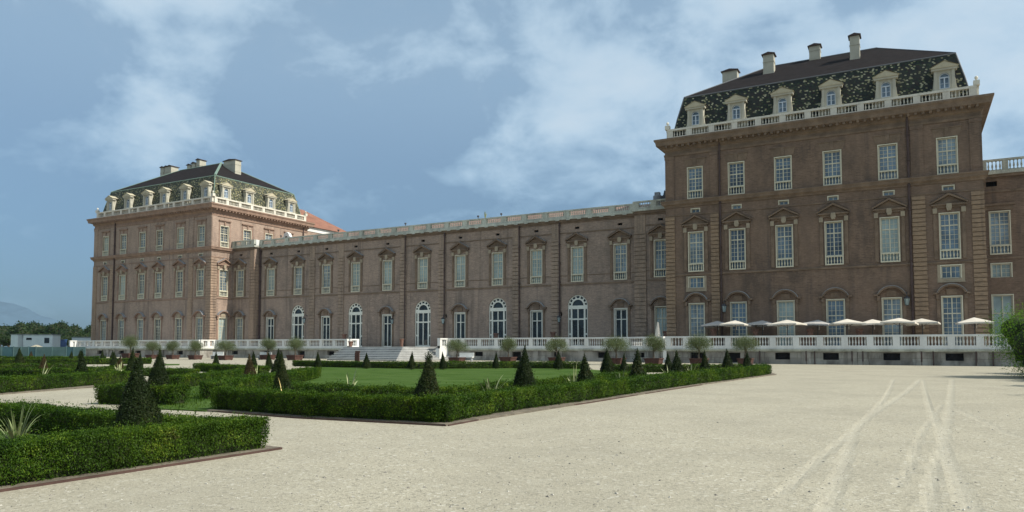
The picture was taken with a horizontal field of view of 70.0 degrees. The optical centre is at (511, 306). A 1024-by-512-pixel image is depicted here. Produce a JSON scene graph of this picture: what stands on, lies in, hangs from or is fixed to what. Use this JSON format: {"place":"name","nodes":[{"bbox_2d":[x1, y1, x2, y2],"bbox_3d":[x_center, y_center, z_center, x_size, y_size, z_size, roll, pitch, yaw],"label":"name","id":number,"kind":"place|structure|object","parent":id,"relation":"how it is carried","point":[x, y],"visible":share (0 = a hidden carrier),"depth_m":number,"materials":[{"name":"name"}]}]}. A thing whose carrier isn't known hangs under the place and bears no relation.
{"place":"outdoors","nodes":[
{"label":"outdoors","id":0,"kind":"place"},
{"bbox_2d":[0,302,79,346],"bbox_3d":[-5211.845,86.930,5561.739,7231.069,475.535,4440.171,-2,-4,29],"label":"mountain","id":1,"kind":"structure","parent":0,"point":[11,314],"depth_m":6320.59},
{"bbox_2d":[158,386,215,411],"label":"lawn","id":2,"kind":"structure","parent":0,"point":[201,409],"depth_m":19.61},
{"bbox_2d":[93,380,190,404],"bbox_3d":[-10.332,2.372,20.418,2.794,0.707,1.052,-1,-3,15],"label":"box hedge","id":3,"kind":"object","parent":2,"relation":"on","point":[110,393],"visible":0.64,"depth_m":20.25,"materials":[{"name":"green plant"}]},
{"bbox_2d":[146,347,171,398],"bbox_3d":[-9.866,1.912,20.373,0.851,1.606,0.860,-2,-4,35],"label":"clipped yew","id":4,"kind":"object","parent":2,"relation":"on","point":[159,375],"visible":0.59,"depth_m":20.23,"materials":[{"name":"green plant"}]},
{"bbox_2d":[168,367,244,386],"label":"box hedge","id":5,"kind":"object","parent":2,"relation":"on","point":[193,379],"visible":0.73,"depth_m":29.74,"materials":[{"name":"green plant"}]},
{"bbox_2d":[196,365,322,398],"bbox_3d":[-9.616,2.865,29.669,1.203,0.743,15.543,0,-3,-3],"label":"box hedge","id":6,"kind":"object","parent":2,"relation":"on","point":[308,373],"visible":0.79,"depth_m":26.60,"materials":[{"name":"green plant"}]},
{"bbox_2d":[299,209,346,236],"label":"palace rear wing","id":7,"kind":"structure","parent":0,"point":[321,226],"depth_m":142.72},
{"bbox_2d":[264,367,612,390],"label":"lawn","id":8,"kind":"structure","parent":0,"point":[382,376],"depth_m":40.17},
{"bbox_2d":[0,357,1023,511],"bbox_3d":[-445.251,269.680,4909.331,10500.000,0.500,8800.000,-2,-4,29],"label":"gravel ground","id":9,"kind":"structure","parent":0,"point":[748,399],"depth_m":10.69,"materials":[{"name":"gravel"}]},
{"bbox_2d":[0,361,77,369],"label":"box hedge","id":10,"kind":"object","parent":9,"relation":"on","point":[35,365],"visible":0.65,"depth_m":48.04,"materials":[{"name":"green plant"}]},
{"bbox_2d":[0,346,85,356],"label":"site fence","id":11,"kind":"object","parent":9,"relation":"on","point":[39,351],"visible":0.73,"depth_m":117.75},
{"bbox_2d":[0,385,93,394],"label":"planting bed","id":12,"kind":"object","parent":9,"relation":"on","point":[77,387],"visible":0.18,"depth_m":26.81,"materials":[{"name":"stone"}]},
{"bbox_2d":[0,369,132,392],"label":"box hedge","id":13,"kind":"object","parent":12,"relation":"on","point":[31,382],"visible":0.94,"depth_m":27.63,"materials":[{"name":"green plant"}]},
{"bbox_2d":[0,356,152,364],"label":"box hedge","id":14,"kind":"object","parent":9,"relation":"on","point":[87,360],"visible":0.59,"depth_m":66.08,"materials":[{"name":"green plant"}]},
{"bbox_2d":[4,385,268,434],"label":"grass","id":15,"kind":"structure","parent":9,"relation":"on","point":[192,396],"depth_m":20.19,"materials":[{"name":"green plant"}]},
{"bbox_2d":[0,430,278,488],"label":"planting bed","id":16,"kind":"object","parent":9,"relation":"on","point":[111,471],"visible":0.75,"depth_m":9.45,"materials":[{"name":"soil"}]},
{"bbox_2d":[0,401,43,438],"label":"spiky plant","id":17,"kind":"object","parent":16,"relation":"on","point":[12,432],"visible":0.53,"depth_m":10.87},
{"bbox_2d":[0,396,229,434],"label":"box hedge","id":18,"kind":"object","parent":16,"relation":"on","point":[53,415],"visible":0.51,"depth_m":12.83,"materials":[{"name":"green plant"}]},
{"bbox_2d":[0,409,273,485],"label":"box hedge","id":19,"kind":"object","parent":16,"relation":"on","point":[49,455],"visible":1,"depth_m":9.41,"materials":[{"name":"green plant"}]},
{"bbox_2d":[108,358,168,432],"bbox_3d":[-5.643,1.475,11.025,0.954,1.458,0.937,-2,-1,2],"label":"clipped yew","id":20,"kind":"object","parent":16,"relation":"on","point":[137,404],"visible":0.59,"depth_m":10.90,"materials":[{"name":"green plant"}]},
{"bbox_2d":[0,445,281,491],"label":"steel edging","id":21,"kind":"object","parent":9,"relation":"on","point":[110,474],"visible":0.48,"depth_m":9.32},
{"bbox_2d":[86,158,314,345],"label":"palace pavilion","id":22,"kind":"structure","parent":9,"relation":"on","point":[162,259],"depth_m":123.86,"materials":[{"name":"brick"}]},
{"bbox_2d":[98,266,109,300],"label":"window","id":23,"kind":"structure","parent":22,"relation":"in","point":[103,270],"depth_m":130.17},
{"bbox_2d":[115,264,127,299],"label":"window","id":24,"kind":"structure","parent":22,"relation":"in","point":[122,290],"depth_m":127.81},
{"bbox_2d":[134,263,146,298],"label":"window","id":25,"kind":"structure","parent":22,"relation":"in","point":[140,267],"depth_m":125.31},
{"bbox_2d":[150,312,162,339],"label":"window","id":26,"kind":"structure","parent":22,"relation":"in","point":[155,330],"depth_m":122.76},
{"bbox_2d":[151,261,164,297],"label":"window","id":27,"kind":"structure","parent":22,"relation":"in","point":[157,266],"depth_m":123.09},
{"bbox_2d":[171,311,184,345],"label":"window","id":28,"kind":"structure","parent":22,"relation":"in","point":[177,327],"depth_m":120.15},
{"bbox_2d":[172,259,185,296],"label":"window","id":29,"kind":"structure","parent":22,"relation":"in","point":[180,280],"depth_m":120.54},
{"bbox_2d":[191,310,204,342],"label":"window","id":30,"kind":"structure","parent":22,"relation":"in","point":[200,320],"depth_m":117.72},
{"bbox_2d":[192,257,206,295],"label":"window","id":31,"kind":"structure","parent":22,"relation":"in","point":[199,262],"depth_m":118.09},
{"bbox_2d":[216,310,230,342],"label":"window","id":32,"kind":"structure","parent":22,"relation":"in","point":[222,324],"depth_m":118.58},
{"bbox_2d":[219,219,230,247],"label":"window","id":33,"kind":"structure","parent":22,"relation":"in","point":[224,238],"depth_m":119.41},
{"bbox_2d":[217,258,232,296],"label":"window","id":34,"kind":"structure","parent":22,"relation":"in","point":[222,279],"depth_m":118.99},
{"bbox_2d":[192,362,270,373],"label":"box hedge","id":35,"kind":"object","parent":9,"relation":"on","point":[204,367],"visible":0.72,"depth_m":45.24,"materials":[{"name":"green plant"}]},
{"bbox_2d":[284,335,306,359],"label":"potted olive tree","id":36,"kind":"object","parent":9,"relation":"on","point":[294,343],"visible":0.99,"depth_m":87.16,"materials":[{"name":"green plant"}]},
{"bbox_2d":[216,411,445,425],"bbox_3d":[-4.636,2.508,16.420,7.402,0.080,0.304,-2,-4,29],"label":"steel edging","id":37,"kind":"object","parent":9,"relation":"on","point":[335,419],"visible":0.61,"depth_m":15.87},
{"bbox_2d":[327,347,449,360],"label":"stone staircase","id":38,"kind":"structure","parent":9,"relation":"on","point":[385,353],"depth_m":87.26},
{"bbox_2d":[291,359,581,368],"bbox_3d":[-6.874,4.278,55.177,24.855,0.728,4.346,-1,-3,18],"label":"box hedge","id":39,"kind":"object","parent":9,"relation":"on","point":[453,364],"visible":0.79,"depth_m":54.07,"materials":[{"name":"green plant"}]},
{"bbox_2d":[231,199,666,346],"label":"palace gallery","id":40,"kind":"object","parent":9,"relation":"on","point":[595,272],"visible":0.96,"depth_m":99.91,"materials":[{"name":"brick"}]},
{"bbox_2d":[231,311,245,345],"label":"window","id":41,"kind":"structure","parent":40,"relation":"in","point":[240,322],"depth_m":119.28,"materials":[{"name":"glass"}]},
{"bbox_2d":[232,259,246,296],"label":"window","id":42,"kind":"structure","parent":40,"relation":"in","point":[239,263],"depth_m":119.69,"materials":[{"name":"glass"}]},
{"bbox_2d":[262,310,276,338],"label":"window","id":43,"kind":"structure","parent":40,"relation":"in","point":[270,324],"depth_m":117.34,"materials":[{"name":"glass"}]},
{"bbox_2d":[262,257,277,295],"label":"window","id":44,"kind":"structure","parent":40,"relation":"in","point":[271,275],"depth_m":117.69,"materials":[{"name":"glass"}]},
{"bbox_2d":[289,255,305,294],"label":"window","id":45,"kind":"structure","parent":40,"relation":"in","point":[298,277],"depth_m":114.89,"materials":[{"name":"glass"}]},
{"bbox_2d":[292,305,303,345],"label":"arched door","id":46,"kind":"structure","parent":40,"relation":"in","point":[298,312],"depth_m":114.62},
{"bbox_2d":[317,308,332,345],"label":"window","id":47,"kind":"structure","parent":40,"relation":"in","point":[327,320],"depth_m":111.65,"materials":[{"name":"glass"}]},
{"bbox_2d":[317,253,333,293],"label":"window","id":48,"kind":"structure","parent":40,"relation":"in","point":[328,268],"depth_m":112.08,"materials":[{"name":"glass"}]},
{"bbox_2d":[346,250,363,291],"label":"window","id":49,"kind":"structure","parent":40,"relation":"in","point":[354,255],"depth_m":109.27,"materials":[{"name":"glass"}]},
{"bbox_2d":[349,303,361,346],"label":"arched door","id":50,"kind":"structure","parent":40,"relation":"in","point":[355,311],"depth_m":108.98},
{"bbox_2d":[377,306,394,346],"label":"window","id":51,"kind":"structure","parent":40,"relation":"in","point":[386,328],"depth_m":106.06,"materials":[{"name":"glass"}]},
{"bbox_2d":[378,248,395,290],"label":"window","id":52,"kind":"structure","parent":40,"relation":"in","point":[389,277],"depth_m":106.42,"materials":[{"name":"glass"}]},
{"bbox_2d":[413,245,431,288],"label":"window","id":53,"kind":"structure","parent":40,"relation":"in","point":[424,264],"depth_m":103.40,"materials":[{"name":"glass"}]},
{"bbox_2d":[415,301,430,346],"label":"arched door","id":54,"kind":"structure","parent":40,"relation":"in","point":[422,311],"depth_m":103.15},
{"bbox_2d":[449,304,468,345],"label":"window","id":55,"kind":"structure","parent":40,"relation":"in","point":[460,316],"depth_m":100.00,"materials":[{"name":"glass"}]},
{"bbox_2d":[449,242,469,286],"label":"window","id":56,"kind":"structure","parent":40,"relation":"in","point":[459,247],"depth_m":100.44,"materials":[{"name":"glass"}]},
{"bbox_2d":[486,239,506,285],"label":"window","id":57,"kind":"structure","parent":40,"relation":"in","point":[497,258],"depth_m":97.59,"materials":[{"name":"glass"}]},
{"bbox_2d":[489,298,505,345],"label":"arched door","id":58,"kind":"structure","parent":40,"relation":"in","point":[497,308],"depth_m":97.38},
{"bbox_2d":[525,235,546,283],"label":"window","id":59,"kind":"structure","parent":40,"relation":"in","point":[535,241],"depth_m":94.82,"materials":[{"name":"glass"}]},
{"bbox_2d":[525,301,546,345],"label":"window","id":60,"kind":"structure","parent":40,"relation":"in","point":[538,316],"depth_m":94.38,"materials":[{"name":"glass"}]},
{"bbox_2d":[565,232,587,281],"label":"window","id":61,"kind":"structure","parent":40,"relation":"in","point":[576,253],"depth_m":92.04,"materials":[{"name":"glass"}]},
{"bbox_2d":[568,295,587,345],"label":"arched door","id":62,"kind":"structure","parent":40,"relation":"in","point":[577,305],"depth_m":91.77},
{"bbox_2d":[607,229,631,279],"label":"window","id":63,"kind":"structure","parent":40,"relation":"in","point":[620,263],"depth_m":89.30,"materials":[{"name":"glass"}]},
{"bbox_2d":[608,298,631,341],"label":"window","id":64,"kind":"structure","parent":40,"relation":"in","point":[621,318],"depth_m":88.92,"materials":[{"name":"glass"}]},
{"bbox_2d":[647,224,665,276],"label":"window","id":65,"kind":"structure","parent":40,"relation":"in","point":[659,230],"depth_m":86.00,"materials":[{"name":"glass"}]},
{"bbox_2d":[648,296,666,336],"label":"window","id":66,"kind":"structure","parent":40,"relation":"in","point":[660,313],"depth_m":85.60,"materials":[{"name":"glass"}]},
{"bbox_2d":[444,337,469,361],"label":"potted olive tree","id":67,"kind":"object","parent":9,"relation":"on","point":[455,345],"visible":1,"depth_m":72.53,"materials":[{"name":"green plant"}]},
{"bbox_2d":[207,373,776,425],"bbox_3d":[4.525,3.328,32.000,7.822,0.040,36.349,-2,-4,31],"label":"planting bed","id":68,"kind":"object","parent":9,"relation":"on","point":[510,413],"visible":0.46,"depth_m":17.63,"materials":[{"name":"soil"}]},
{"bbox_2d":[271,352,292,389],"bbox_3d":[-5.867,1.861,18.660,0.690,1.520,0.680,2,-4,-31],"label":"clipped yew","id":69,"kind":"object","parent":68,"relation":"on","point":[282,376],"visible":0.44,"depth_m":18.57,"materials":[{"name":"green plant"}]},
{"bbox_2d":[206,382,456,422],"bbox_3d":[-4.436,2.164,16.895,7.233,0.729,1.145,-2,-4,29],"label":"box hedge","id":70,"kind":"object","parent":68,"relation":"on","point":[385,406],"visible":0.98,"depth_m":16.32,"materials":[{"name":"green plant"}]},
{"bbox_2d":[290,378,416,396],"bbox_3d":[-4.633,2.397,20.915,5.880,0.716,1.135,-2,-4,31],"label":"box hedge","id":71,"kind":"object","parent":68,"relation":"on","point":[329,387],"visible":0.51,"depth_m":20.55,"materials":[{"name":"green plant"}]},
{"bbox_2d":[411,351,441,399],"bbox_3d":[-1.866,1.705,16.067,0.911,1.546,0.902,4,-7,-28],"label":"clipped yew","id":72,"kind":"object","parent":68,"relation":"on","point":[427,379],"visible":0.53,"depth_m":15.97,"materials":[{"name":"green plant"}]},
{"bbox_2d":[509,345,535,387],"bbox_3d":[0.363,1.904,20.796,0.943,1.666,0.959,2,-2,-7],"label":"clipped yew","id":73,"kind":"object","parent":68,"relation":"on","point":[524,377],"visible":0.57,"depth_m":20.66,"materials":[{"name":"green plant"}]},
{"bbox_2d":[423,375,635,422],"bbox_3d":[1.023,2.332,19.976,1.170,0.735,11.259,-2,-4,30],"label":"box hedge","id":74,"kind":"object","parent":68,"relation":"on","point":[479,403],"visible":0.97,"depth_m":18.48,"materials":[{"name":"green plant"}]},
{"bbox_2d":[438,367,646,395],"bbox_3d":[2.940,2.807,28.218,2.143,0.701,19.883,-1,-3,25],"label":"box hedge","id":75,"kind":"object","parent":68,"relation":"on","point":[453,389],"visible":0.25,"depth_m":22.49,"materials":[{"name":"green plant"}]},
{"bbox_2d":[576,353,595,382],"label":"clipped yew","id":76,"kind":"object","parent":68,"relation":"on","point":[584,372],"visible":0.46,"depth_m":23.92,"materials":[{"name":"green plant"}]},
{"bbox_2d":[613,362,767,371],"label":"box hedge","id":77,"kind":"object","parent":68,"relation":"on","point":[651,367],"visible":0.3,"depth_m":45.86,"materials":[{"name":"green plant"}]},
{"bbox_2d":[620,363,771,392],"bbox_3d":[9.183,3.041,33.365,1.023,0.795,20.520,-2,-4,32],"label":"box hedge","id":78,"kind":"object","parent":68,"relation":"on","point":[653,381],"visible":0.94,"depth_m":30.29,"materials":[{"name":"green plant"}]},
{"bbox_2d":[497,332,517,362],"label":"potted olive tree","id":79,"kind":"object","parent":9,"relation":"on","point":[507,344],"visible":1,"depth_m":73.89,"materials":[{"name":"green plant"}]},
{"bbox_2d":[0,411,1023,511],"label":"loose pebbles","id":80,"kind":"object","parent":9,"relation":"on","point":[567,473],"visible":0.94,"depth_m":8.94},
{"bbox_2d":[69,334,1023,366],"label":"terrace","id":81,"kind":"structure","parent":9,"relation":"on","point":[950,353],"depth_m":71.05,"materials":[{"name":"stone"}]},
{"bbox_2d":[543,336,568,362],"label":"potted olive tree","id":82,"kind":"object","parent":9,"relation":"on","point":[554,344],"visible":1,"depth_m":72.27,"materials":[{"name":"green plant"}]},
{"bbox_2d":[600,335,634,364],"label":"potted olive tree","id":83,"kind":"object","parent":9,"relation":"on","point":[611,343],"visible":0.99,"depth_m":65.52,"materials":[{"name":"green plant"}]},
{"bbox_2d":[640,333,666,364],"bbox_3d":[12.617,3.547,64.703,2.495,3.165,2.575,2,-4,-32],"label":"potted olive tree","id":84,"kind":"object","parent":9,"relation":"on","point":[657,344],"visible":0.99,"depth_m":64.33,"materials":[{"name":"green plant"}]},
{"bbox_2d":[683,333,716,363],"bbox_3d":[16.296,3.476,63.651,3.275,3.193,2.961,-2,-4,29],"label":"potted olive tree","id":85,"kind":"object","parent":9,"relation":"on","point":[694,342],"visible":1,"depth_m":63.33,"materials":[{"name":"green plant"}]},
{"bbox_2d":[731,332,761,364],"bbox_3d":[20.189,3.501,63.345,2.771,3.110,2.817,0,-3,-2],"label":"potted olive tree","id":86,"kind":"object","parent":9,"relation":"on","point":[748,342],"visible":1,"depth_m":63.03,"materials":[{"name":"green plant"}]},
{"bbox_2d":[542,376,1023,511],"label":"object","id":87,"kind":"object","parent":9,"relation":"on","point":[931,404],"visible":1,"depth_m":10.35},
{"bbox_2d":[654,33,993,345],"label":"palace pavilion","id":88,"kind":"structure","parent":9,"relation":"on","point":[833,188],"depth_m":73.61,"materials":[{"name":"brick"}]},
{"bbox_2d":[683,157,705,198],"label":"window","id":89,"kind":"structure","parent":88,"relation":"in","point":[694,175],"depth_m":80.10,"materials":[{"name":"glass"}]},
{"bbox_2d":[681,214,708,271],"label":"window","id":90,"kind":"structure","parent":88,"relation":"in","point":[695,240],"depth_m":79.67,"materials":[{"name":"glass"}]},
{"bbox_2d":[682,292,710,344],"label":"window","id":91,"kind":"structure","parent":88,"relation":"in","point":[697,311],"depth_m":79.30,"materials":[{"name":"glass"}]},
{"bbox_2d":[724,151,747,194],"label":"window","id":92,"kind":"structure","parent":88,"relation":"in","point":[736,174],"depth_m":77.98,"materials":[{"name":"glass"}]},
{"bbox_2d":[722,211,751,269],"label":"window","id":93,"kind":"structure","parent":88,"relation":"in","point":[737,239],"depth_m":77.56,"materials":[{"name":"glass"}]},
{"bbox_2d":[723,291,752,344],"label":"window","id":94,"kind":"structure","parent":88,"relation":"in","point":[738,310],"depth_m":77.16,"materials":[{"name":"glass"}]},
{"bbox_2d":[770,145,794,190],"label":"window","id":95,"kind":"structure","parent":88,"relation":"in","point":[782,166],"depth_m":75.72,"materials":[{"name":"glass"}]},
{"bbox_2d":[768,207,798,267],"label":"window","id":96,"kind":"structure","parent":88,"relation":"in","point":[784,236],"depth_m":75.30,"materials":[{"name":"glass"}]},
{"bbox_2d":[770,289,800,345],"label":"window","id":97,"kind":"structure","parent":88,"relation":"in","point":[785,310],"depth_m":74.93,"materials":[{"name":"glass"}]},
{"bbox_2d":[818,139,844,185],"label":"window","id":98,"kind":"structure","parent":88,"relation":"in","point":[832,163],"depth_m":73.47,"materials":[{"name":"glass"}]},
{"bbox_2d":[817,202,849,264],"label":"window","id":99,"kind":"structure","parent":88,"relation":"in","point":[834,250],"depth_m":73.06,"materials":[{"name":"glass"}]},
{"bbox_2d":[819,287,851,345],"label":"window","id":100,"kind":"structure","parent":88,"relation":"in","point":[835,308],"depth_m":72.69,"materials":[{"name":"glass"}]},
{"bbox_2d":[873,132,901,180],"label":"window","id":101,"kind":"structure","parent":88,"relation":"in","point":[888,154],"depth_m":71.10,"materials":[{"name":"glass"}]},
{"bbox_2d":[872,197,906,262],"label":"window","id":102,"kind":"structure","parent":88,"relation":"in","point":[889,226],"depth_m":70.67,"materials":[{"name":"glass"}]},
{"bbox_2d":[874,285,908,345],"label":"window","id":103,"kind":"structure","parent":88,"relation":"in","point":[891,308],"depth_m":70.33,"materials":[{"name":"glass"}]},
{"bbox_2d":[931,125,961,174],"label":"window","id":104,"kind":"structure","parent":88,"relation":"in","point":[946,149],"depth_m":68.71,"materials":[{"name":"glass"}]},
{"bbox_2d":[930,192,967,259],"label":"window","id":105,"kind":"structure","parent":88,"relation":"in","point":[949,224],"depth_m":68.29,"materials":[{"name":"glass"}]},
{"bbox_2d":[940,264,961,278],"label":"window","id":106,"kind":"structure","parent":88,"relation":"in","point":[946,271],"depth_m":68.15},
{"bbox_2d":[933,283,970,344],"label":"window","id":107,"kind":"structure","parent":88,"relation":"in","point":[951,306],"depth_m":67.90,"materials":[{"name":"glass"}]},
{"bbox_2d":[978,292,1023,376],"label":"garden shrub","id":108,"kind":"object","parent":9,"relation":"on","point":[1012,330],"visible":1,"depth_m":37.74,"materials":[{"name":"green plant"}]},
{"bbox_2d":[983,156,1023,344],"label":"palace wing","id":109,"kind":"structure","parent":9,"relation":"on","point":[1004,203],"depth_m":69.67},
{"bbox_2d":[988,210,1011,254],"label":"window","id":110,"kind":"structure","parent":109,"relation":"in","point":[999,228],"depth_m":69.97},
{"bbox_2d":[990,262,1012,277],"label":"window","id":111,"kind":"structure","parent":109,"relation":"in","point":[998,270],"depth_m":69.78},
{"bbox_2d":[991,294,1014,344],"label":"window","id":112,"kind":"structure","parent":109,"relation":"in","point":[998,304],"depth_m":69.69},
{"bbox_2d":[0,0,1023,328],"label":"sky","id":113,"kind":"structure","parent":0,"point":[374,114],"materials":[{"name":"blue"}]},
{"bbox_3d":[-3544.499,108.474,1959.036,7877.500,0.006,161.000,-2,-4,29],"label":"far field","id":114,"kind":"structure","parent":0,"visible":0},
{"bbox_2d":[22,334,60,346],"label":"site cabin","id":115,"kind":"object","parent":114,"relation":"on","point":[44,340],"visible":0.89,"depth_m":136.85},
{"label":"lawn","id":116,"kind":"structure","parent":0,"visible":0},
{"bbox_2d":[0,365,199,375],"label":"box hedge","id":117,"kind":"object","parent":116,"relation":"on","point":[146,370],"visible":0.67,"depth_m":39.61,"materials":[{"name":"green plant"}]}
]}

